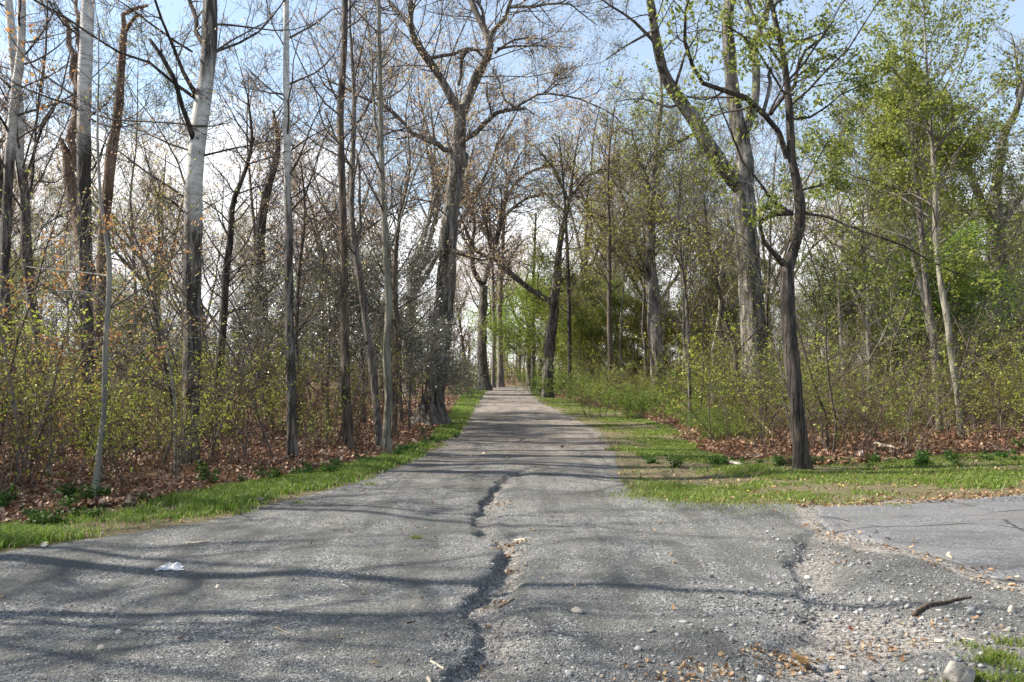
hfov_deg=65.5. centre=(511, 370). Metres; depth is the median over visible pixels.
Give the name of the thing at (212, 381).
bare shrub
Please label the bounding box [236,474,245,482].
weed plant
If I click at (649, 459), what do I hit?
weed plant
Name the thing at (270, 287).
holly tree
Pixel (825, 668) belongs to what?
stone
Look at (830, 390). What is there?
thin stem
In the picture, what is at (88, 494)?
weed plant
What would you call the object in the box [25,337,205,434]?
shrub
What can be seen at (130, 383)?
shrub
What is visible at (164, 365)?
slender tree
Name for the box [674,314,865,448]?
shrub
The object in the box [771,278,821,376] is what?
sapling
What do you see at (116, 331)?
sapling
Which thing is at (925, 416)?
shrub
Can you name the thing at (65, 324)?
sapling
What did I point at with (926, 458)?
weed plant
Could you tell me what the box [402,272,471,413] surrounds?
sapling
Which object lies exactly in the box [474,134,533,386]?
oak tree
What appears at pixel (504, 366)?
distant foliage
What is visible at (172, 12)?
sky
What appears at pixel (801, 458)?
forked tree
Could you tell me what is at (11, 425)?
bare shrub
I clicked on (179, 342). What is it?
sapling
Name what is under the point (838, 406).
bare shrub
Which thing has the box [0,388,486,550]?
grass
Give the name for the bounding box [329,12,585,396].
oak tree
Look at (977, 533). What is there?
road
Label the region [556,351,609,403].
shrub
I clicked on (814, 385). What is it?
thin stem
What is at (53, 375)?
shrub
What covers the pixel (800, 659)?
oak leaf
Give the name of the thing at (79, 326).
thin stem
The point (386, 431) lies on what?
slender tree
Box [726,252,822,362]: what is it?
understory tree
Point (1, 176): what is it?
slender tree
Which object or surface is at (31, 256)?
sapling
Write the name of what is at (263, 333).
sapling
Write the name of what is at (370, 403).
bare shrub
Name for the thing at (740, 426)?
leafy shrub
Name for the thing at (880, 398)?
shrub
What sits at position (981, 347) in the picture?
shrub
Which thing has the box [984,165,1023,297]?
slender tree
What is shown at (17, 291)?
understory tree
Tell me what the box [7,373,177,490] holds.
shrub
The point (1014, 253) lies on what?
understory tree
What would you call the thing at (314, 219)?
oak tree
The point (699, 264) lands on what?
slender tree
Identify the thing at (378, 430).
slender tree
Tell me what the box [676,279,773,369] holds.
understory tree
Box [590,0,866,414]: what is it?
oak tree
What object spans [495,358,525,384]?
shrub
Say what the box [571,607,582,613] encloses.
stone
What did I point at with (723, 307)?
slender tree
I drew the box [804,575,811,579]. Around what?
stone
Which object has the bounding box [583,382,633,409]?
leafy shrub
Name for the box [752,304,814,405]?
thin stem
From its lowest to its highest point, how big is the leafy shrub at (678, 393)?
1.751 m
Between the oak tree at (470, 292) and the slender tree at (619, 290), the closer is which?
the slender tree at (619, 290)
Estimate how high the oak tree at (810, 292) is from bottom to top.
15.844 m
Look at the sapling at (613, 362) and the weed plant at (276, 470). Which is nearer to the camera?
the weed plant at (276, 470)
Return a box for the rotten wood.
[729,460,742,465]
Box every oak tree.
[0,118,45,254]
[3,144,97,271]
[14,76,251,339]
[16,240,95,312]
[95,180,236,382]
[120,171,283,385]
[208,111,419,388]
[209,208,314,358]
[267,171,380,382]
[270,0,658,425]
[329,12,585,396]
[412,110,593,390]
[424,244,485,325]
[434,226,533,382]
[460,222,553,384]
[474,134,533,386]
[506,60,762,385]
[530,84,804,381]
[543,245,580,284]
[550,152,649,375]
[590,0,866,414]
[598,33,746,399]
[635,124,864,358]
[689,228,778,316]
[776,255,847,361]
[806,196,904,378]
[910,13,1023,402]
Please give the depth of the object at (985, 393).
18.32 m
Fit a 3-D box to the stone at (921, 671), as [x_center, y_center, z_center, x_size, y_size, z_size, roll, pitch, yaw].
[2.212,1.624,4.295,0.048,0.038,0.033,0,0,10]
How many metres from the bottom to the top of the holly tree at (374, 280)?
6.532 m
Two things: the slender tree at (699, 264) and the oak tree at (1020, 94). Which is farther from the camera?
the slender tree at (699, 264)
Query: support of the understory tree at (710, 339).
on the ground at (113, 505)
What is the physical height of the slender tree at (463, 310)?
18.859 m
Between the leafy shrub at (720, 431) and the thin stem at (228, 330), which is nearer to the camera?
the leafy shrub at (720, 431)
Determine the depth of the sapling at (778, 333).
28.72 m
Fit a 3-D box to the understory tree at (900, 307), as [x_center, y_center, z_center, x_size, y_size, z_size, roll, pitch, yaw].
[10.206,-2.722,21.151,6.116,8.705,5.537,0,0,-15]
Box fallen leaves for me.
[0,359,1023,524]
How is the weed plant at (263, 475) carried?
on the ground at (113, 505)
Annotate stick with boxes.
[186,540,210,543]
[430,660,444,668]
[497,597,514,607]
[911,596,971,616]
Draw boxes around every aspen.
[0,0,142,432]
[0,0,162,445]
[0,0,163,447]
[0,0,345,465]
[221,0,380,457]
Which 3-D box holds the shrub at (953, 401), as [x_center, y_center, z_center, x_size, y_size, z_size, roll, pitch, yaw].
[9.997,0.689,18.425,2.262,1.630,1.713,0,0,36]
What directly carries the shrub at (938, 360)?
on the ground at (113, 505)
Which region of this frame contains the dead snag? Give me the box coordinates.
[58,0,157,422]
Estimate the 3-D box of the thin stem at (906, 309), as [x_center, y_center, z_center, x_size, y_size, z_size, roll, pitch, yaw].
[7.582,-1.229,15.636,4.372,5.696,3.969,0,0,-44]
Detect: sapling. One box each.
[0,0,214,493]
[0,142,126,399]
[0,158,284,482]
[0,168,135,347]
[0,178,76,370]
[0,235,182,423]
[0,322,47,449]
[0,322,54,443]
[0,351,117,456]
[4,334,115,477]
[10,183,269,424]
[10,204,77,387]
[10,221,112,378]
[12,264,125,350]
[37,244,170,415]
[38,263,144,380]
[77,275,234,371]
[100,265,261,426]
[113,151,365,459]
[129,252,182,402]
[158,228,355,419]
[228,235,333,435]
[236,269,323,401]
[239,259,284,409]
[267,285,354,422]
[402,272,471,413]
[583,324,657,404]
[665,245,825,363]
[676,236,805,405]
[690,302,739,398]
[721,225,833,437]
[731,267,849,377]
[759,226,976,410]
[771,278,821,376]
[778,250,921,429]
[795,269,886,392]
[845,230,1023,420]
[845,287,883,381]
[976,173,1023,377]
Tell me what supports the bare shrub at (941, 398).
on the ground at (113, 505)
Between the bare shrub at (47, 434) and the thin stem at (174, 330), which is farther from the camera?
the thin stem at (174, 330)
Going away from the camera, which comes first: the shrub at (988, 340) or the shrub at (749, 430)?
the shrub at (749, 430)
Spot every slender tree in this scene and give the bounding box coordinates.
[0,51,122,404]
[0,74,96,276]
[0,86,69,383]
[12,214,47,284]
[13,169,78,313]
[37,178,95,355]
[38,175,288,469]
[48,185,128,302]
[57,0,225,400]
[62,194,205,479]
[111,150,208,387]
[136,17,331,430]
[162,11,338,395]
[204,79,312,409]
[206,212,275,382]
[225,109,379,434]
[227,0,475,449]
[251,166,335,286]
[289,1,495,403]
[293,81,480,435]
[318,0,461,452]
[353,228,399,388]
[360,222,400,385]
[455,260,478,366]
[468,178,508,386]
[519,111,593,397]
[565,203,633,389]
[566,79,643,400]
[575,143,675,395]
[575,210,635,360]
[582,117,779,428]
[587,227,640,387]
[588,220,658,385]
[591,237,634,374]
[593,86,692,380]
[604,65,754,397]
[611,251,635,369]
[612,201,667,383]
[613,99,728,398]
[615,221,669,376]
[626,182,716,339]
[642,138,779,418]
[643,167,733,389]
[647,92,783,400]
[675,204,732,375]
[688,186,763,367]
[697,207,736,286]
[709,234,769,317]
[718,57,843,345]
[745,96,944,423]
[774,0,1023,433]
[786,0,1023,438]
[794,59,997,426]
[796,44,962,404]
[813,192,870,373]
[831,162,912,393]
[975,131,1023,405]
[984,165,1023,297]
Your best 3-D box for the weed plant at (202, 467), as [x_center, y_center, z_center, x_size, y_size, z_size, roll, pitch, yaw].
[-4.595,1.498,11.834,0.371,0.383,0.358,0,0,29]
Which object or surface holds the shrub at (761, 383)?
on the ground at (113, 505)
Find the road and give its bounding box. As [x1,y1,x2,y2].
[814,496,1023,585]
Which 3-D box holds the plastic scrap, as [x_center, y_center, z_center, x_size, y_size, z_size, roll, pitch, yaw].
[-2.756,1.578,6.477,0.231,0.043,0.224,0,0,0]
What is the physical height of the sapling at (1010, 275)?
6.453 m
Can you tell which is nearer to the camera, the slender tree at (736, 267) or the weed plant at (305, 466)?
the weed plant at (305, 466)
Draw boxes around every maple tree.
[456,271,570,384]
[465,240,628,392]
[525,274,690,383]
[794,235,1004,406]
[872,211,1023,413]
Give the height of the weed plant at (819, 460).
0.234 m
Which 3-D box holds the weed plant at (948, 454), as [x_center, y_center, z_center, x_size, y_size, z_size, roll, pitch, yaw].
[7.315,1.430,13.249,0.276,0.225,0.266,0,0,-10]
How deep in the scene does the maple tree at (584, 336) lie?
48.26 m
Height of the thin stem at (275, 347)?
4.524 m
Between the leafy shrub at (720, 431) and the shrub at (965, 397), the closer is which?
the leafy shrub at (720, 431)
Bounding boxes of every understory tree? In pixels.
[10,240,67,351]
[10,257,44,345]
[12,261,49,365]
[53,290,162,368]
[74,265,181,414]
[277,274,353,396]
[372,298,426,364]
[529,284,613,368]
[537,269,640,376]
[542,274,623,373]
[556,293,607,383]
[572,313,612,376]
[575,289,643,386]
[594,316,648,392]
[612,290,692,376]
[631,301,680,365]
[662,308,717,391]
[667,267,739,356]
[670,264,740,388]
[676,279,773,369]
[676,306,738,364]
[681,287,740,370]
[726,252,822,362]
[755,54,1023,398]
[764,104,997,423]
[768,293,832,358]
[800,302,864,366]
[816,110,1023,405]
[817,296,864,382]
[843,260,938,370]
[908,197,1023,375]
[954,259,1015,365]
[967,210,1023,346]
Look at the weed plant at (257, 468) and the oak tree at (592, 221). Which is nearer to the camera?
the weed plant at (257, 468)
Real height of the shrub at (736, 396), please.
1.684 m
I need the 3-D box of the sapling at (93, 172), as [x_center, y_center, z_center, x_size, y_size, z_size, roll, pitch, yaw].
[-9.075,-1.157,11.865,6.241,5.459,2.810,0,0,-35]
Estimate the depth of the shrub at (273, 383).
17.06 m
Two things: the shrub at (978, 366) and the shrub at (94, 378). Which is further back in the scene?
the shrub at (978, 366)
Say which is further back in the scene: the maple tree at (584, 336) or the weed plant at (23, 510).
the maple tree at (584, 336)
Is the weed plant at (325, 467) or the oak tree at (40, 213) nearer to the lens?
the weed plant at (325, 467)
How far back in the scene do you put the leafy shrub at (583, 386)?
35.25 m
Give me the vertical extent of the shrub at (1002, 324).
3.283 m
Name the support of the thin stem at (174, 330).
on the ground at (113, 505)
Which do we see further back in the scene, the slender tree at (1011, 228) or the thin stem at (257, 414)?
the slender tree at (1011, 228)
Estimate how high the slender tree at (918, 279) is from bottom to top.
9.752 m
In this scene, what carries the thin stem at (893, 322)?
on the ground at (113, 505)
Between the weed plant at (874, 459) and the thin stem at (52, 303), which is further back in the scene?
the thin stem at (52, 303)
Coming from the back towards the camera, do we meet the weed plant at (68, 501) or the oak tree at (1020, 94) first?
the oak tree at (1020, 94)
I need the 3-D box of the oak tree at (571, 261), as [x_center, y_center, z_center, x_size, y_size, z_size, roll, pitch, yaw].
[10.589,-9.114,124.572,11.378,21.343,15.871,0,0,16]
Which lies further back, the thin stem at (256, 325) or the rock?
the thin stem at (256, 325)
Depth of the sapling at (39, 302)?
18.36 m
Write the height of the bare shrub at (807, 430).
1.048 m
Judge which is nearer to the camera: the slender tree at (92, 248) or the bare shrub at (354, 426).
the bare shrub at (354, 426)
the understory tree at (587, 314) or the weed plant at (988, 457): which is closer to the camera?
the weed plant at (988, 457)
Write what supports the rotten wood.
on the grass verge
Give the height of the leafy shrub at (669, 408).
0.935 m
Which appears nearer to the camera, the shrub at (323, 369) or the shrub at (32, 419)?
the shrub at (32, 419)
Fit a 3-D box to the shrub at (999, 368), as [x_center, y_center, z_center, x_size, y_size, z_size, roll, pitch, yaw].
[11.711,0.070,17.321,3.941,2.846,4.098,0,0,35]
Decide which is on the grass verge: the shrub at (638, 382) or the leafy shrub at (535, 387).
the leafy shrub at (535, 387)
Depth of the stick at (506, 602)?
5.44 m
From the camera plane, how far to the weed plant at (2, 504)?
8.92 m
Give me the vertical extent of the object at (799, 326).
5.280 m
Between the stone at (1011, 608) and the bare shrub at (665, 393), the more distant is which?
the bare shrub at (665, 393)
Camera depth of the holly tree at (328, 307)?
21.60 m
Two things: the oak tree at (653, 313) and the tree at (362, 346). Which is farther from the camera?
the oak tree at (653, 313)
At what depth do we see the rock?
4.09 m
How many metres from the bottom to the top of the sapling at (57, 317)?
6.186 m
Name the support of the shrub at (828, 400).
on the ground at (113, 505)
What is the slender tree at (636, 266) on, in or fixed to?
on the ground at (113, 505)
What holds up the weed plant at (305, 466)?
on the grass verge
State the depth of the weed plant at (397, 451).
15.05 m
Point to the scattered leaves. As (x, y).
(868, 645)
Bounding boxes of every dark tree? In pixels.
[246,0,393,452]
[505,198,553,386]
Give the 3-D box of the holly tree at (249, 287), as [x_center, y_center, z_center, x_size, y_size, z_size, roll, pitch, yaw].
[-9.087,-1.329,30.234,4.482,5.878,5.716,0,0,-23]
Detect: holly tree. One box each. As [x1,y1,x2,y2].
[181,264,282,404]
[209,224,380,413]
[211,259,332,387]
[222,214,410,423]
[259,208,459,424]
[299,209,487,424]
[323,220,473,380]
[335,284,482,430]
[354,282,491,403]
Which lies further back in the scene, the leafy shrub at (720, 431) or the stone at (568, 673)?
the leafy shrub at (720, 431)
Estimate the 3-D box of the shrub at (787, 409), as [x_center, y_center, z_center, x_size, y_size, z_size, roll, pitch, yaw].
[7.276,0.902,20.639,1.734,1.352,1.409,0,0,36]
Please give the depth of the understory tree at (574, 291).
53.49 m
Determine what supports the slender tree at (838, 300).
on the ground at (113, 505)
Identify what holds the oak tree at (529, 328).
on the ground at (113, 505)
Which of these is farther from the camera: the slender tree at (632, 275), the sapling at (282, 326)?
the slender tree at (632, 275)
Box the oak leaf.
[791,647,811,663]
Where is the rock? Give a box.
[939,661,975,681]
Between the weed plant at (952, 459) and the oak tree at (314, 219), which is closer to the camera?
the weed plant at (952, 459)
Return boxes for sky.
[0,0,1023,374]
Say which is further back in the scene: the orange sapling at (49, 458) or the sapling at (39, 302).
the sapling at (39, 302)
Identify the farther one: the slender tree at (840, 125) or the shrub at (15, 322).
the slender tree at (840, 125)
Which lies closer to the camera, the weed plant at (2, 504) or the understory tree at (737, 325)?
the weed plant at (2, 504)
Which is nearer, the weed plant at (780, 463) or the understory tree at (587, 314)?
the weed plant at (780, 463)
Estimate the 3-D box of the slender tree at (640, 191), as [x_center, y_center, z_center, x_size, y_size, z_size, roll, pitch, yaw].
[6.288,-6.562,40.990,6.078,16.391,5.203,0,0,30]
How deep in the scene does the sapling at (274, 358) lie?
18.19 m
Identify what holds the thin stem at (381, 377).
on the ground at (113, 505)
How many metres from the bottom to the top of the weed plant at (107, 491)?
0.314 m
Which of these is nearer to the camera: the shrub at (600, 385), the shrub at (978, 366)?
the shrub at (978, 366)
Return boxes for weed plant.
[0,483,25,502]
[0,494,19,507]
[21,505,34,514]
[24,508,40,523]
[26,508,57,525]
[40,505,67,524]
[52,480,80,497]
[55,493,79,513]
[67,505,87,516]
[69,480,102,501]
[84,504,106,517]
[95,482,112,496]
[135,491,150,501]
[192,460,219,476]
[193,468,219,483]
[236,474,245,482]
[251,464,263,474]
[255,469,267,479]
[263,470,278,478]
[267,466,281,477]
[297,466,313,474]
[302,460,312,471]
[320,461,337,471]
[392,446,401,454]
[643,454,658,463]
[669,458,681,467]
[707,454,717,463]
[713,455,729,464]
[772,454,784,465]
[811,454,824,464]
[865,452,881,461]
[870,453,880,462]
[906,451,927,465]
[914,450,934,463]
[942,450,960,458]
[948,455,962,464]
[985,455,993,460]
[993,451,1007,457]
[1007,435,1023,449]
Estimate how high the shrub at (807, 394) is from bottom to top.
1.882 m
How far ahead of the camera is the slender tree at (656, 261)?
60.19 m
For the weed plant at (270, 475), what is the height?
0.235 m
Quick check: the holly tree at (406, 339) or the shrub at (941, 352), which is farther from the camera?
the holly tree at (406, 339)
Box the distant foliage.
[24,339,970,384]
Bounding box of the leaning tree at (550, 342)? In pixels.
[434,110,647,397]
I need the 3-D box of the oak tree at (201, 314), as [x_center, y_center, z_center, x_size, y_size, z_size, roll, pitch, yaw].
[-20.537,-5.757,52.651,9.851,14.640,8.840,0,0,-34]
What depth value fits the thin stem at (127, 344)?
21.06 m
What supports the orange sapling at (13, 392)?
on the ground at (113, 505)
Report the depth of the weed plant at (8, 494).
9.27 m
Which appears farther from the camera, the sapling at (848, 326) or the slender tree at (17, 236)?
the slender tree at (17, 236)
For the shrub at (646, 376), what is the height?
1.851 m
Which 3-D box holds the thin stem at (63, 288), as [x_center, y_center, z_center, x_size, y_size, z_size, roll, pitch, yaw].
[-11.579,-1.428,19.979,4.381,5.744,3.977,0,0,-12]
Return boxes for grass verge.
[0,385,1023,552]
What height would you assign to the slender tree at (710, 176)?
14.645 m
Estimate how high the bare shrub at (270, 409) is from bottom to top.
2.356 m
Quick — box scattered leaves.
[24,405,1023,681]
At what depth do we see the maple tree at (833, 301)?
25.90 m
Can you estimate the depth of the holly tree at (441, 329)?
21.05 m
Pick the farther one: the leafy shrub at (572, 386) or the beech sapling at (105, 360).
the leafy shrub at (572, 386)
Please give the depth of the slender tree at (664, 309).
43.39 m
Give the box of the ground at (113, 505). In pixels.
[0,374,1023,524]
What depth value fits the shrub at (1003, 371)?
16.62 m
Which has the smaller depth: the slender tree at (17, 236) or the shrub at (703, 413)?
the shrub at (703, 413)
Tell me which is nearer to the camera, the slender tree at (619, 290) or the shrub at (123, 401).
the shrub at (123, 401)
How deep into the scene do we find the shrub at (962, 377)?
18.87 m
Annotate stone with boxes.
[97,645,104,649]
[565,670,571,675]
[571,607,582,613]
[756,675,765,681]
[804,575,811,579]
[819,664,829,671]
[918,669,926,674]
[934,639,946,642]
[966,607,976,615]
[1008,605,1014,612]
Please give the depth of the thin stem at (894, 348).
21.04 m
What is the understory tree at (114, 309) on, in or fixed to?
on the ground at (113, 505)
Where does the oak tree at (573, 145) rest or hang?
on the ground at (113, 505)
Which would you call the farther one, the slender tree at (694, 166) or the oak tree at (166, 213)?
the oak tree at (166, 213)
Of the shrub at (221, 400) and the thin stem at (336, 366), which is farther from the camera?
the thin stem at (336, 366)
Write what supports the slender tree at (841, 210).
on the ground at (113, 505)
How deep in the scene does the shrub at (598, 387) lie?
33.77 m
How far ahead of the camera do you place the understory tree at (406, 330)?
44.75 m
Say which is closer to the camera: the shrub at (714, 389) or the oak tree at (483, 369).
the shrub at (714, 389)
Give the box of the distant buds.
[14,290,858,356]
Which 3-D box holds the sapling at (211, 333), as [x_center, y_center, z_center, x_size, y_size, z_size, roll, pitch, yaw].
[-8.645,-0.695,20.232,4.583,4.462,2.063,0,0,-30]
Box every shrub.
[0,254,167,494]
[0,279,66,427]
[0,284,200,487]
[0,287,169,446]
[0,295,153,477]
[0,300,46,421]
[0,308,82,499]
[0,327,99,482]
[0,333,159,470]
[0,355,38,470]
[0,373,73,477]
[0,384,52,439]
[0,394,81,460]
[1,375,81,437]
[2,276,246,486]
[5,347,80,419]
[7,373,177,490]
[23,365,100,431]
[23,377,117,443]
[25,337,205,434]
[34,334,217,461]
[36,364,146,431]
[39,318,221,471]
[43,282,221,450]
[46,406,110,453]
[76,336,181,424]
[80,367,180,426]
[81,368,235,455]
[88,393,162,447]
[96,349,207,432]
[110,329,169,411]
[111,356,254,478]
[112,326,234,422]
[121,310,303,461]
[122,331,297,469]
[123,343,251,419]
[128,396,214,467]
[130,381,221,460]
[136,410,235,479]
[139,342,253,422]
[141,324,275,440]
[145,411,234,468]
[146,335,313,443]
[152,359,253,434]
[158,326,243,393]
[168,354,278,449]
[169,326,271,433]
[178,310,369,443]
[205,380,332,474]
[207,338,311,422]
[225,339,336,435]
[235,336,380,448]
[253,327,367,415]
[256,385,349,455]
[258,306,399,445]
[258,373,302,430]
[260,311,407,451]
[299,399,338,451]
[310,310,435,438]
[310,323,411,444]
[311,332,433,438]
[369,342,454,408]
[445,384,468,395]
[456,378,478,391]
[472,368,496,381]
[491,350,538,384]
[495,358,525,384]
[512,373,554,394]
[519,367,572,397]
[533,340,641,418]
[533,363,585,395]
[539,371,609,400]
[552,367,633,405]
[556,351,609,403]
[571,365,626,407]
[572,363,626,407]
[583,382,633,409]
[584,349,668,396]
[595,359,640,387]
[595,383,676,418]
[599,379,637,402]
[602,390,666,418]
[613,348,643,391]
[613,381,677,411]
[619,311,842,444]
[620,377,676,405]
[621,366,667,395]
[621,371,651,390]
[626,370,669,403]
[628,366,671,405]
[639,371,710,415]
[640,345,713,405]
[649,355,730,400]
[651,394,710,419]
[654,366,744,412]
[657,313,800,412]
[657,369,695,401]
[664,361,776,417]
[666,356,702,384]
[668,354,722,390]
[672,360,699,396]
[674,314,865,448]
[674,401,726,430]
[676,305,853,417]
[676,415,742,440]
[682,344,809,437]
[682,402,754,433]
[685,324,772,387]
[686,340,766,414]
[689,398,728,427]
[690,343,850,432]
[691,334,739,396]
[693,400,772,436]
[700,357,776,441]
[709,349,777,409]
[710,334,834,426]
[712,362,804,398]
[714,370,769,421]
[715,412,782,437]
[717,370,832,446]
[732,391,789,452]
[733,345,895,413]
[736,338,785,417]
[745,352,834,430]
[747,386,843,433]
[748,362,865,439]
[754,346,892,442]
[755,333,915,421]
[758,354,866,425]
[761,380,812,429]
[762,309,971,456]
[763,365,854,431]
[768,411,829,445]
[769,341,898,449]
[770,323,858,394]
[774,366,867,422]
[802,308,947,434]
[807,411,855,447]
[810,358,941,441]
[818,306,982,449]
[824,327,982,394]
[824,372,917,426]
[831,329,949,442]
[834,319,1021,417]
[837,360,925,434]
[837,377,893,422]
[838,315,1022,457]
[849,397,907,446]
[851,366,933,419]
[856,300,1006,424]
[867,396,913,430]
[870,332,985,402]
[874,351,928,407]
[875,409,928,447]
[877,321,984,413]
[887,401,942,446]
[888,329,1017,430]
[888,330,1023,435]
[889,368,992,434]
[892,357,1021,411]
[913,403,945,429]
[915,321,1023,421]
[915,341,1023,441]
[915,354,979,428]
[920,293,1023,424]
[926,344,1023,445]
[928,367,1002,424]
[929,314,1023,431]
[934,301,1023,398]
[936,389,1022,439]
[961,310,1023,431]
[964,318,1023,439]
[967,322,1023,393]
[976,368,1023,431]
[978,331,1023,400]
[978,345,1023,423]
[980,346,1022,390]
[992,310,1021,368]
[992,316,1023,355]
[992,316,1023,414]
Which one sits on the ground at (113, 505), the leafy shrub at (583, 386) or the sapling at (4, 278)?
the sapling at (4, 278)
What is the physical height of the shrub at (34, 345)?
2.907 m
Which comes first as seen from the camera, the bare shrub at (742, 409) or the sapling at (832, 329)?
the bare shrub at (742, 409)
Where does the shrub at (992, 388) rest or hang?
on the ground at (113, 505)
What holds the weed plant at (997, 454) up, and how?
on the ground at (113, 505)
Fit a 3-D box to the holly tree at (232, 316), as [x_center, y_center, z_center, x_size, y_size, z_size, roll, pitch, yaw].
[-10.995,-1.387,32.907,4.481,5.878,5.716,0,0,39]
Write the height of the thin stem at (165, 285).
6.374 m
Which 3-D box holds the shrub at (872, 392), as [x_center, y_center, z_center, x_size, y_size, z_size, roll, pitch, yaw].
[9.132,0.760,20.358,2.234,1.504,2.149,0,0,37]
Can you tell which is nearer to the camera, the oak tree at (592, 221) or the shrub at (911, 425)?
the shrub at (911, 425)
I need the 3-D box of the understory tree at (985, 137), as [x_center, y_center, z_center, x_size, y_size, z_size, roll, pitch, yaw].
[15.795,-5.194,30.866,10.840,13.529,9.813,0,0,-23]
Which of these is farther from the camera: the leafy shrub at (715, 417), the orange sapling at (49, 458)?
the leafy shrub at (715, 417)
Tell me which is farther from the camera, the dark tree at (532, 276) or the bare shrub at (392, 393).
the dark tree at (532, 276)
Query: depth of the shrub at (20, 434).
12.76 m
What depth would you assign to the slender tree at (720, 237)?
58.36 m
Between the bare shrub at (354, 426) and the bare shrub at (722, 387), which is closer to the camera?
the bare shrub at (354, 426)
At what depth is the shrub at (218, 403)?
14.94 m
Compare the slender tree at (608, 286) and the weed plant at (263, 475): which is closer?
the weed plant at (263, 475)
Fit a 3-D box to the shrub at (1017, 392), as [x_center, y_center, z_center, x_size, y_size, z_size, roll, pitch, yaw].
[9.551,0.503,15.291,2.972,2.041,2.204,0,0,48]
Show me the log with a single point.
(884, 445)
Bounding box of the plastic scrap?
[154,562,184,570]
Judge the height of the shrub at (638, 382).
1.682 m
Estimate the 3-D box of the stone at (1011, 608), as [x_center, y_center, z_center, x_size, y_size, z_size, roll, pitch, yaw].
[3.297,1.578,5.257,0.049,0.059,0.038,0,0,-11]
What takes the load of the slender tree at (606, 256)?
on the ground at (113, 505)
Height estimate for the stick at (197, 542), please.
0.026 m
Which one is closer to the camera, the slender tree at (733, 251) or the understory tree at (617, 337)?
the slender tree at (733, 251)
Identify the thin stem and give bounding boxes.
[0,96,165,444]
[0,106,323,455]
[0,226,133,397]
[0,257,125,380]
[10,203,131,417]
[13,257,130,372]
[16,230,127,389]
[40,170,246,449]
[40,260,176,405]
[44,216,248,386]
[69,211,224,440]
[72,283,180,435]
[72,285,179,394]
[85,173,334,457]
[92,161,317,431]
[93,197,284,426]
[96,250,283,465]
[112,296,150,403]
[122,285,182,414]
[146,224,294,417]
[149,269,256,368]
[169,239,273,406]
[201,302,245,417]
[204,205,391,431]
[206,262,270,407]
[211,275,284,425]
[214,255,323,390]
[228,303,305,402]
[258,273,392,432]
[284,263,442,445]
[301,289,414,413]
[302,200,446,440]
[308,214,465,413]
[313,288,425,408]
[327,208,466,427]
[373,264,422,412]
[638,145,908,448]
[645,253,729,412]
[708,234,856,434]
[717,135,977,455]
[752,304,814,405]
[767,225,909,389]
[837,252,980,432]
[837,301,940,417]
[844,147,1023,437]
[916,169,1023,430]
[934,256,1023,350]
[966,243,1023,337]
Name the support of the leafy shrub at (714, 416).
on the ground at (113, 505)
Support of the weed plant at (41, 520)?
on the grass verge
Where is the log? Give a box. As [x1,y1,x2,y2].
[873,442,895,449]
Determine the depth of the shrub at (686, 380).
38.09 m
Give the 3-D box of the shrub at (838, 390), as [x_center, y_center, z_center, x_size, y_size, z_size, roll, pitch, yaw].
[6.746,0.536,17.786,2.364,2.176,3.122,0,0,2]
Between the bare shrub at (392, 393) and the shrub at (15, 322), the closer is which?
the shrub at (15, 322)
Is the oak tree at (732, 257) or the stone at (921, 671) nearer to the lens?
the stone at (921, 671)
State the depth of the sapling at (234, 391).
13.73 m
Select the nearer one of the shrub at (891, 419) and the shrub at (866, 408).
the shrub at (866, 408)
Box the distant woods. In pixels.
[18,282,1017,384]
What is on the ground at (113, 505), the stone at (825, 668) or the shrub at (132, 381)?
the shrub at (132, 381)
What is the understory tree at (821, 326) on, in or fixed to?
on the ground at (113, 505)
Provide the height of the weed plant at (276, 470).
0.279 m
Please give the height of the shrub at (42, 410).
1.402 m
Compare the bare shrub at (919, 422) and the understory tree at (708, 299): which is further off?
the understory tree at (708, 299)
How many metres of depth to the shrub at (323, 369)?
26.92 m
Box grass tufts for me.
[290,481,1023,681]
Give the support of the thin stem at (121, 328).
on the ground at (113, 505)
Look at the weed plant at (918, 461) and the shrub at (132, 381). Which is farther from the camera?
the shrub at (132, 381)
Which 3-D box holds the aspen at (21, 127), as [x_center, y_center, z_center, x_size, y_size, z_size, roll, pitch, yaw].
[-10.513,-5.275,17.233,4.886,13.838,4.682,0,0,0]
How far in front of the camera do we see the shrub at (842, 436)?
15.41 m
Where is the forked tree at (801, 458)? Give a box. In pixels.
[602,0,1012,470]
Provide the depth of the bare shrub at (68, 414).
15.08 m
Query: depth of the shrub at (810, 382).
21.58 m
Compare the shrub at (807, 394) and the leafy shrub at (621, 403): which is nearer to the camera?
the shrub at (807, 394)
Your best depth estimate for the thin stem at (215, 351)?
22.45 m
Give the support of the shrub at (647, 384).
on the ground at (113, 505)
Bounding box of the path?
[0,387,1023,681]
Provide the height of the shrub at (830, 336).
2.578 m
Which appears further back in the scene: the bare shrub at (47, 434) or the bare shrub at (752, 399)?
the bare shrub at (752, 399)
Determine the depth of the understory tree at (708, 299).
49.32 m

